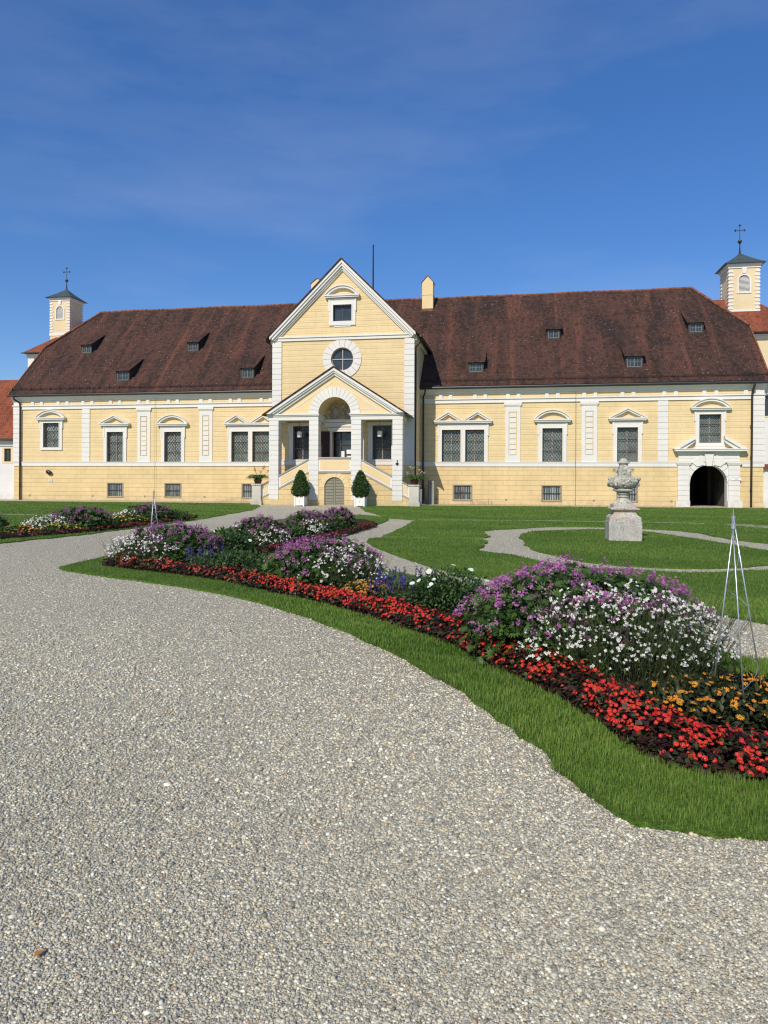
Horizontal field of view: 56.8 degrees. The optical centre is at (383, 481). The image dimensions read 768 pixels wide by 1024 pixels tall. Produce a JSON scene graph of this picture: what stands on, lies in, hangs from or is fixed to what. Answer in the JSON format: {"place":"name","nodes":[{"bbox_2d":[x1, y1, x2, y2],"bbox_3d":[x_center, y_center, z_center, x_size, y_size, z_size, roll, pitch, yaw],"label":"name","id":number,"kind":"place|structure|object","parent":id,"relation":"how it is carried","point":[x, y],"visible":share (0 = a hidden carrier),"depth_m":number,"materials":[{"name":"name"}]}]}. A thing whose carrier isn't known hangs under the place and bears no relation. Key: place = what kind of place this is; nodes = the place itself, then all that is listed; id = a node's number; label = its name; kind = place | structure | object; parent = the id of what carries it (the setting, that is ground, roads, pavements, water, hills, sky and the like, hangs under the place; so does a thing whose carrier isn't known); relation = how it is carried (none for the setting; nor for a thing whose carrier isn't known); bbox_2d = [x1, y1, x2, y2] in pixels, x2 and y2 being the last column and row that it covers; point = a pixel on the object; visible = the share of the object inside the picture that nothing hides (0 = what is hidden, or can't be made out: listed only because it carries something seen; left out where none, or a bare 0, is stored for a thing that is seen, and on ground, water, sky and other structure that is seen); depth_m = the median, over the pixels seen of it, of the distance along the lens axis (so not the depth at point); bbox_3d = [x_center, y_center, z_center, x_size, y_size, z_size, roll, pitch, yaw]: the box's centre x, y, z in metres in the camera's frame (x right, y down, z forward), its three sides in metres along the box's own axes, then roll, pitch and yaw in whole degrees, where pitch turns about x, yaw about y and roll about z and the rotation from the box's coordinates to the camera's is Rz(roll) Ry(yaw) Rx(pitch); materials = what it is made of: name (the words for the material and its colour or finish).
{"place":"outdoors","nodes":[
{"label":"outdoors","id":0,"kind":"place"},
{"bbox_2d":[0,380,17,498],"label":"side building","id":1,"kind":"structure","parent":0,"point":[6,453],"depth_m":59.26,"materials":[{"name":"white paint"}]},
{"bbox_2d":[2,447,12,462],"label":"window","id":2,"kind":"structure","parent":1,"relation":"in","point":[8,450],"depth_m":59.21,"materials":[{"name":"yellow paint"}]},
{"bbox_2d":[21,267,87,366],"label":"tower building","id":3,"kind":"structure","parent":0,"point":[66,310],"depth_m":83.83,"materials":[{"name":"yellow paint"}]},
{"bbox_2d":[0,501,259,543],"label":"lawn","id":4,"kind":"structure","parent":0,"point":[102,507],"depth_m":38.48,"materials":[{"name":"green plant"}]},
{"bbox_2d":[0,518,168,538],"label":"flower bed soil","id":5,"kind":"structure","parent":4,"relation":"on","point":[68,533],"depth_m":21.72,"materials":[{"name":"brown soil"}]},
{"bbox_2d":[0,514,9,529],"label":"flowering shrub","id":6,"kind":"object","parent":5,"relation":"on","point":[3,521],"visible":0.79,"depth_m":21.25,"materials":[{"name":"green plant"}]},
{"bbox_2d":[0,524,38,535],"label":"yellow flower patch","id":7,"kind":"object","parent":5,"relation":"on","point":[12,528],"visible":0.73,"depth_m":20.58,"materials":[{"name":"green plant"}]},
{"bbox_2d":[21,514,76,529],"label":"white flower clump","id":8,"kind":"object","parent":5,"relation":"on","point":[38,524],"visible":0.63,"depth_m":22.41,"materials":[{"name":"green plant"}]},
{"bbox_2d":[39,522,86,531],"bbox_3d":[-9.895,1.440,21.906,1.576,0.398,0.724,0,0,0],"label":"yellow flower patch","id":9,"kind":"object","parent":5,"relation":"on","point":[54,526],"visible":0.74,"depth_m":21.81,"materials":[{"name":"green plant"}]},
{"bbox_2d":[45,504,116,529],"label":"flowering shrub","id":10,"kind":"object","parent":5,"relation":"on","point":[84,516],"visible":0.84,"depth_m":22.84,"materials":[{"name":"purple plant"}]},
{"bbox_2d":[0,514,198,537],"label":"begonia border","id":11,"kind":"object","parent":5,"relation":"on","point":[72,530],"visible":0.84,"depth_m":22.02,"materials":[{"name":"red plant"}]},
{"bbox_2d":[108,513,149,524],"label":"leafy plant","id":12,"kind":"object","parent":5,"relation":"on","point":[126,518],"visible":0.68,"depth_m":25.40,"materials":[{"name":"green plant"}]},
{"bbox_2d":[112,509,148,519],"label":"white flower clump","id":13,"kind":"object","parent":5,"relation":"on","point":[121,512],"visible":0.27,"depth_m":27.59,"materials":[{"name":"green plant"}]},
{"bbox_2d":[125,502,173,519],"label":"flowering shrub","id":14,"kind":"object","parent":5,"relation":"on","point":[145,509],"visible":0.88,"depth_m":27.78,"materials":[{"name":"purple plant"}]},
{"bbox_2d":[150,490,157,526],"bbox_3d":[-5.292,0.899,16.314,0.320,1.451,0.245,0,0,0],"label":"wire obelisk","id":15,"kind":"object","parent":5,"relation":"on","point":[152,510],"visible":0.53,"depth_m":16.34,"materials":[{"name":"metal"}]},
{"bbox_2d":[158,508,193,520],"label":"leafy plant","id":16,"kind":"object","parent":5,"relation":"on","point":[178,515],"visible":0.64,"depth_m":28.47,"materials":[{"name":"green plant"}]},
{"bbox_2d":[0,499,767,1023],"bbox_3d":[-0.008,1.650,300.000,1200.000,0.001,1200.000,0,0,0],"label":"gravel ground","id":17,"kind":"structure","parent":0,"point":[96,539],"depth_m":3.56,"materials":[{"name":"grey gravel"}]},
{"bbox_2d":[33,950,43,957],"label":"fallen leaf","id":18,"kind":"object","parent":17,"relation":"on","point":[38,952],"visible":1,"depth_m":2.45,"materials":[{"name":"brown plant"}]},
{"bbox_2d":[290,470,310,505],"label":"clipped box tree","id":19,"kind":"object","parent":17,"relation":"on","point":[300,487],"visible":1,"depth_m":46.30,"materials":[{"name":"green plant"}]},
{"bbox_2d":[351,470,369,506],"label":"clipped box tree","id":20,"kind":"object","parent":17,"relation":"on","point":[361,481],"visible":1,"depth_m":45.56,"materials":[{"name":"green plant"}]},
{"bbox_2d":[7,245,767,507],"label":"palace","id":21,"kind":"structure","parent":17,"relation":"on","point":[572,398],"depth_m":51.39,"materials":[{"name":"yellow paint"}]},
{"bbox_2d":[34,409,66,449],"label":"window","id":22,"kind":"structure","parent":21,"relation":"in","point":[54,425],"depth_m":57.34,"materials":[{"name":"white paint"}]},
{"bbox_2d":[98,415,130,461],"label":"window","id":23,"kind":"structure","parent":21,"relation":"in","point":[117,432],"depth_m":56.36,"materials":[{"name":"white paint"}]},
{"bbox_2d":[107,483,122,496],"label":"basement window","id":24,"kind":"structure","parent":21,"relation":"in","point":[113,489],"depth_m":56.40,"materials":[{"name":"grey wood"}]},
{"bbox_2d":[155,414,188,461],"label":"window","id":25,"kind":"structure","parent":21,"relation":"in","point":[172,448],"depth_m":55.48,"materials":[{"name":"white paint"}]},
{"bbox_2d":[164,483,180,497],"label":"basement window","id":26,"kind":"structure","parent":21,"relation":"in","point":[171,490],"depth_m":55.52,"materials":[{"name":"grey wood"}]},
{"bbox_2d":[223,414,269,461],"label":"window","id":27,"kind":"structure","parent":21,"relation":"in","point":[246,443],"depth_m":54.38,"materials":[{"name":"white paint"}]},
{"bbox_2d":[241,483,254,498],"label":"basement window","id":28,"kind":"structure","parent":21,"relation":"in","point":[246,488],"depth_m":54.40,"materials":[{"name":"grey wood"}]},
{"bbox_2d":[246,465,268,483],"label":"potted plant","id":29,"kind":"object","parent":21,"relation":"on","point":[258,478],"visible":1,"depth_m":48.11,"materials":[{"name":"green plant"}]},
{"bbox_2d":[288,423,308,459],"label":"porch window","id":30,"kind":"structure","parent":21,"relation":"in","point":[301,445],"depth_m":49.94,"materials":[{"name":"black glass"}]},
{"bbox_2d":[297,421,301,437],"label":"lantern","id":31,"kind":"object","parent":21,"relation":"hanging from","point":[299,433],"visible":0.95,"depth_m":48.93,"materials":[{"name":"white glass"}]},
{"bbox_2d":[324,477,343,504],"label":"cellar door","id":32,"kind":"structure","parent":21,"relation":"in","point":[334,486],"depth_m":47.38,"materials":[{"name":"grey paint"}]},
{"bbox_2d":[321,419,350,456],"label":"entrance door","id":33,"kind":"structure","parent":21,"relation":"in","point":[342,444],"depth_m":49.38,"materials":[{"name":"white paint"}]},
{"bbox_2d":[324,284,359,326],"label":"gable window","id":34,"kind":"structure","parent":21,"relation":"in","point":[345,314],"depth_m":49.24,"materials":[{"name":"white paint"}]},
{"bbox_2d":[323,340,360,376],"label":"round window","id":35,"kind":"structure","parent":21,"relation":"in","point":[343,358],"depth_m":49.41,"materials":[{"name":"white paint"}]},
{"bbox_2d":[377,430,381,436],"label":"lantern","id":36,"kind":"object","parent":21,"relation":"hanging from","point":[379,433],"visible":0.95,"depth_m":47.90,"materials":[{"name":"white glass"}]},
{"bbox_2d":[367,422,392,459],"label":"porch window","id":37,"kind":"structure","parent":21,"relation":"in","point":[379,448],"depth_m":48.92,"materials":[{"name":"black glass"}]},
{"bbox_2d":[402,466,425,484],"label":"potted plant","id":38,"kind":"object","parent":21,"relation":"on","point":[414,480],"visible":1,"depth_m":46.16,"materials":[{"name":"green plant"}]},
{"bbox_2d":[452,485,471,500],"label":"basement window","id":39,"kind":"structure","parent":21,"relation":"in","point":[459,491],"depth_m":51.48,"materials":[{"name":"grey glass"}]},
{"bbox_2d":[434,411,491,461],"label":"window","id":40,"kind":"structure","parent":21,"relation":"in","point":[452,447],"depth_m":51.44,"materials":[{"name":"white paint"}]},
{"bbox_2d":[541,485,561,501],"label":"basement window","id":41,"kind":"structure","parent":21,"relation":"in","point":[548,492],"depth_m":50.36,"materials":[{"name":"grey glass"}]},
{"bbox_2d":[534,409,571,461],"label":"window","id":42,"kind":"structure","parent":21,"relation":"in","point":[552,443],"depth_m":50.35,"materials":[{"name":"white paint"}]},
{"bbox_2d":[616,487,637,501],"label":"basement window","id":43,"kind":"structure","parent":21,"relation":"in","point":[633,496],"depth_m":49.37,"materials":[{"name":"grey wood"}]},
{"bbox_2d":[608,408,647,461],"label":"window","id":44,"kind":"structure","parent":21,"relation":"in","point":[624,439],"depth_m":49.43,"materials":[{"name":"white paint"}]},
{"bbox_2d":[690,398,731,445],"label":"window","id":45,"kind":"structure","parent":21,"relation":"in","point":[707,427],"depth_m":48.44,"materials":[{"name":"white paint"}]},
{"bbox_2d":[420,488,424,503],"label":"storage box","id":46,"kind":"object","parent":17,"relation":"on","point":[423,494],"visible":0.45,"depth_m":50.57,"materials":[{"name":"grey"}]},
{"bbox_2d":[420,489,425,504],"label":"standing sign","id":47,"kind":"object","parent":17,"relation":"on","point":[421,497],"visible":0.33,"depth_m":50.12,"materials":[{"name":"white metal"}]},
{"bbox_2d":[428,480,433,504],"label":"information pillar","id":48,"kind":"structure","parent":17,"relation":"on","point":[430,492],"depth_m":50.95,"materials":[{"name":"grey metal"}]},
{"bbox_2d":[0,0,767,379],"label":"sky","id":49,"kind":"structure","parent":0,"point":[163,154],"materials":[{"name":"blue"}]},
{"bbox_2d":[57,514,767,849],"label":"lawn","id":50,"kind":"structure","parent":0,"point":[704,831],"depth_m":4.68,"materials":[{"name":"green plant"}]},
{"bbox_2d":[226,519,373,554],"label":"flower bed soil","id":51,"kind":"structure","parent":50,"relation":"on","point":[360,521],"depth_m":24.68,"materials":[{"name":"brown soil"}]},
{"bbox_2d":[212,525,257,555],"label":"leafy plant","id":52,"kind":"object","parent":51,"relation":"on","point":[244,544],"visible":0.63,"depth_m":15.45,"materials":[{"name":"green plant"}]},
{"bbox_2d":[228,513,292,546],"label":"flowering shrub","id":53,"kind":"object","parent":51,"relation":"on","point":[262,522],"visible":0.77,"depth_m":17.56,"materials":[{"name":"purple plant"}]},
{"bbox_2d":[248,524,291,546],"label":"white flower clump","id":54,"kind":"object","parent":51,"relation":"on","point":[270,540],"visible":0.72,"depth_m":17.33,"materials":[{"name":"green plant"}]},
{"bbox_2d":[270,521,308,539],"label":"leafy plant","id":55,"kind":"object","parent":51,"relation":"on","point":[298,532],"visible":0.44,"depth_m":19.58,"materials":[{"name":"green plant"}]},
{"bbox_2d":[284,507,334,534],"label":"flowering shrub","id":56,"kind":"object","parent":51,"relation":"on","point":[308,515],"visible":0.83,"depth_m":21.35,"materials":[{"name":"purple plant"}]},
{"bbox_2d":[247,521,377,554],"bbox_3d":[-1.548,1.527,20.621,0.643,0.276,10.587,0,0,13],"label":"begonia border","id":57,"kind":"object","parent":51,"relation":"on","point":[335,532],"visible":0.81,"depth_m":20.12,"materials":[{"name":"red plant"}]},
{"bbox_2d":[295,518,329,535],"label":"white flower clump","id":58,"kind":"object","parent":51,"relation":"on","point":[317,528],"visible":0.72,"depth_m":21.01,"materials":[{"name":"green plant"}]},
{"bbox_2d":[329,516,338,530],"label":"leafy plant","id":59,"kind":"object","parent":51,"relation":"on","point":[334,523],"visible":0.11,"depth_m":23.13,"materials":[{"name":"green plant"}]},
{"bbox_2d":[324,506,357,528],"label":"flowering shrub","id":60,"kind":"object","parent":51,"relation":"on","point":[344,517],"visible":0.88,"depth_m":24.30,"materials":[{"name":"purple plant"}]},
{"bbox_2d":[102,554,767,783],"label":"flower bed soil","id":61,"kind":"structure","parent":50,"relation":"on","point":[727,764],"depth_m":5.59,"materials":[{"name":"brown soil"}]},
{"bbox_2d":[100,531,191,567],"bbox_3d":[-4.536,1.308,13.533,1.710,0.711,1.221,0,0,0],"label":"white flower clump","id":62,"kind":"object","parent":61,"relation":"on","point":[130,542],"visible":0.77,"depth_m":13.33,"materials":[{"name":"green plant"}]},
{"bbox_2d":[116,519,224,562],"bbox_3d":[-4.179,1.190,14.104,2.193,0.976,1.800,0,0,0],"label":"flowering shrub","id":63,"kind":"object","parent":61,"relation":"on","point":[199,536],"visible":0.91,"depth_m":13.72,"materials":[{"name":"purple plant"}]},
{"bbox_2d":[101,552,265,583],"bbox_3d":[-3.520,1.481,12.434,4.239,0.296,0.732,0,0,38],"label":"begonia border","id":64,"kind":"object","parent":61,"relation":"on","point":[231,573],"visible":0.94,"depth_m":12.22,"materials":[{"name":"red plant"}]},
{"bbox_2d":[185,545,224,564],"bbox_3d":[-3.268,1.406,13.111,0.853,0.488,0.772,0,0,0],"label":"blue salvia","id":65,"kind":"object","parent":61,"relation":"on","point":[199,551],"visible":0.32,"depth_m":13.06,"materials":[{"name":"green plant"}]},
{"bbox_2d":[188,546,272,572],"bbox_3d":[-2.560,1.416,12.575,1.996,0.520,1.133,0,0,0],"label":"leafy plant","id":66,"kind":"object","parent":61,"relation":"on","point":[221,559],"visible":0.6,"depth_m":12.46,"materials":[{"name":"green plant"}]},
{"bbox_2d":[249,559,297,576],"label":"leafy plant","id":67,"kind":"object","parent":61,"relation":"on","point":[260,568],"visible":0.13,"depth_m":11.78,"materials":[{"name":"green plant"}]},
{"bbox_2d":[262,534,389,586],"bbox_3d":[-0.935,1.229,11.275,2.082,0.923,1.739,0,0,0],"label":"flowering shrub","id":68,"kind":"object","parent":61,"relation":"on","point":[279,562],"visible":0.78,"depth_m":10.87,"materials":[{"name":"purple plant"}]},
{"bbox_2d":[290,544,392,588],"bbox_3d":[-0.638,1.318,10.817,1.602,0.714,1.256,0,0,0],"label":"white flower clump","id":69,"kind":"object","parent":61,"relation":"on","point":[364,574],"visible":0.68,"depth_m":10.63,"materials":[{"name":"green plant"}]},
{"bbox_2d":[341,579,391,597],"bbox_3d":[-0.225,1.511,9.947,0.786,0.302,0.590,0,0,0],"label":"orange flower patch","id":70,"kind":"object","parent":61,"relation":"on","point":[357,587],"visible":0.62,"depth_m":9.85,"materials":[{"name":"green plant"}]},
{"bbox_2d":[369,564,443,604],"bbox_3d":[0.241,1.376,9.428,0.952,0.544,0.958,0,0,44],"label":"blue salvia","id":71,"kind":"object","parent":61,"relation":"on","point":[401,582],"visible":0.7,"depth_m":9.38,"materials":[{"name":"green plant"}]},
{"bbox_2d":[240,572,602,694],"bbox_3d":[-0.077,1.502,8.412,0.974,0.276,6.762,0,0,-32],"label":"begonia border","id":72,"kind":"object","parent":61,"relation":"on","point":[388,608],"visible":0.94,"depth_m":7.59,"materials":[{"name":"red plant"}]},
{"bbox_2d":[398,564,489,613],"bbox_3d":[0.795,1.369,9.129,1.270,0.613,1.216,0,0,0],"label":"leafy plant","id":73,"kind":"object","parent":61,"relation":"on","point":[440,597],"visible":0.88,"depth_m":8.93,"materials":[{"name":"green plant"}]},
{"bbox_2d":[453,552,720,676],"bbox_3d":[1.851,1.192,6.760,2.443,1.012,1.895,0,0,0],"label":"flowering shrub","id":74,"kind":"object","parent":61,"relation":"on","point":[500,600],"visible":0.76,"depth_m":6.31,"materials":[{"name":"purple plant"}]},
{"bbox_2d":[514,579,757,684],"bbox_3d":[2.172,1.260,6.037,2.124,0.837,1.524,0,0,0],"label":"white flower clump","id":75,"kind":"object","parent":61,"relation":"on","point":[647,660],"visible":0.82,"depth_m":5.81,"materials":[{"name":"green plant"}]},
{"bbox_2d":[548,670,767,783],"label":"begonia border","id":76,"kind":"object","parent":61,"relation":"on","point":[697,735],"visible":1,"depth_m":4.29,"materials":[{"name":"red plant"}]},
{"bbox_2d":[635,669,767,734],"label":"orange flower patch","id":77,"kind":"object","parent":61,"relation":"on","point":[711,703],"visible":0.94,"depth_m":4.89,"materials":[{"name":"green plant"}]},
{"bbox_2d":[713,509,764,709],"bbox_3d":[2.528,0.928,4.945,0.375,1.471,0.321,0,0,0],"label":"wire obelisk","id":78,"kind":"object","parent":61,"relation":"on","point":[733,525],"visible":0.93,"depth_m":4.99,"materials":[{"name":"metal"}]},
{"bbox_2d":[357,505,767,543],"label":"lawn","id":79,"kind":"structure","parent":0,"point":[409,531],"depth_m":31.05,"materials":[{"name":"green plant"}]},
{"bbox_2d":[367,535,767,624],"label":"lawn","id":80,"kind":"structure","parent":0,"point":[521,557],"depth_m":13.30,"materials":[{"name":"green plant"}]},
{"bbox_2d":[519,520,703,523],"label":"gravel path","id":81,"kind":"structure","parent":0,"point":[604,521],"depth_m":29.34,"materials":[{"name":"grey gravel"}]},
{"bbox_2d":[516,528,767,568],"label":"lawn","id":82,"kind":"structure","parent":0,"point":[615,544],"depth_m":16.68,"materials":[{"name":"green plant"}]},
{"bbox_2d":[605,458,641,540],"bbox_3d":[6.788,0.501,20.118,0.920,2.325,0.880,0,0,10],"label":"stone urn","id":83,"kind":"object","parent":82,"relation":"on","point":[623,521],"visible":1,"depth_m":19.79,"materials":[{"name":"grey stone"}]},
{"bbox_2d":[681,224,767,384],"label":"tower building","id":84,"kind":"structure","parent":0,"point":[739,274],"depth_m":62.93,"materials":[{"name":"yellow paint"}]},
{"bbox_2d":[726,524,767,527],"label":"gravel path","id":85,"kind":"structure","parent":0,"point":[750,525],"depth_m":27.07,"materials":[{"name":"grey gravel"}]},
{"bbox_2d":[763,384,767,507],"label":"side building","id":86,"kind":"structure","parent":0,"point":[765,486],"depth_m":48.20,"materials":[{"name":"white paint"}]},
{"bbox_2d":[764,396,767,416],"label":"window","id":87,"kind":"structure","parent":86,"relation":"in","point":[766,397],"depth_m":48.30,"materials":[{"name":"grey glass"}]}
]}

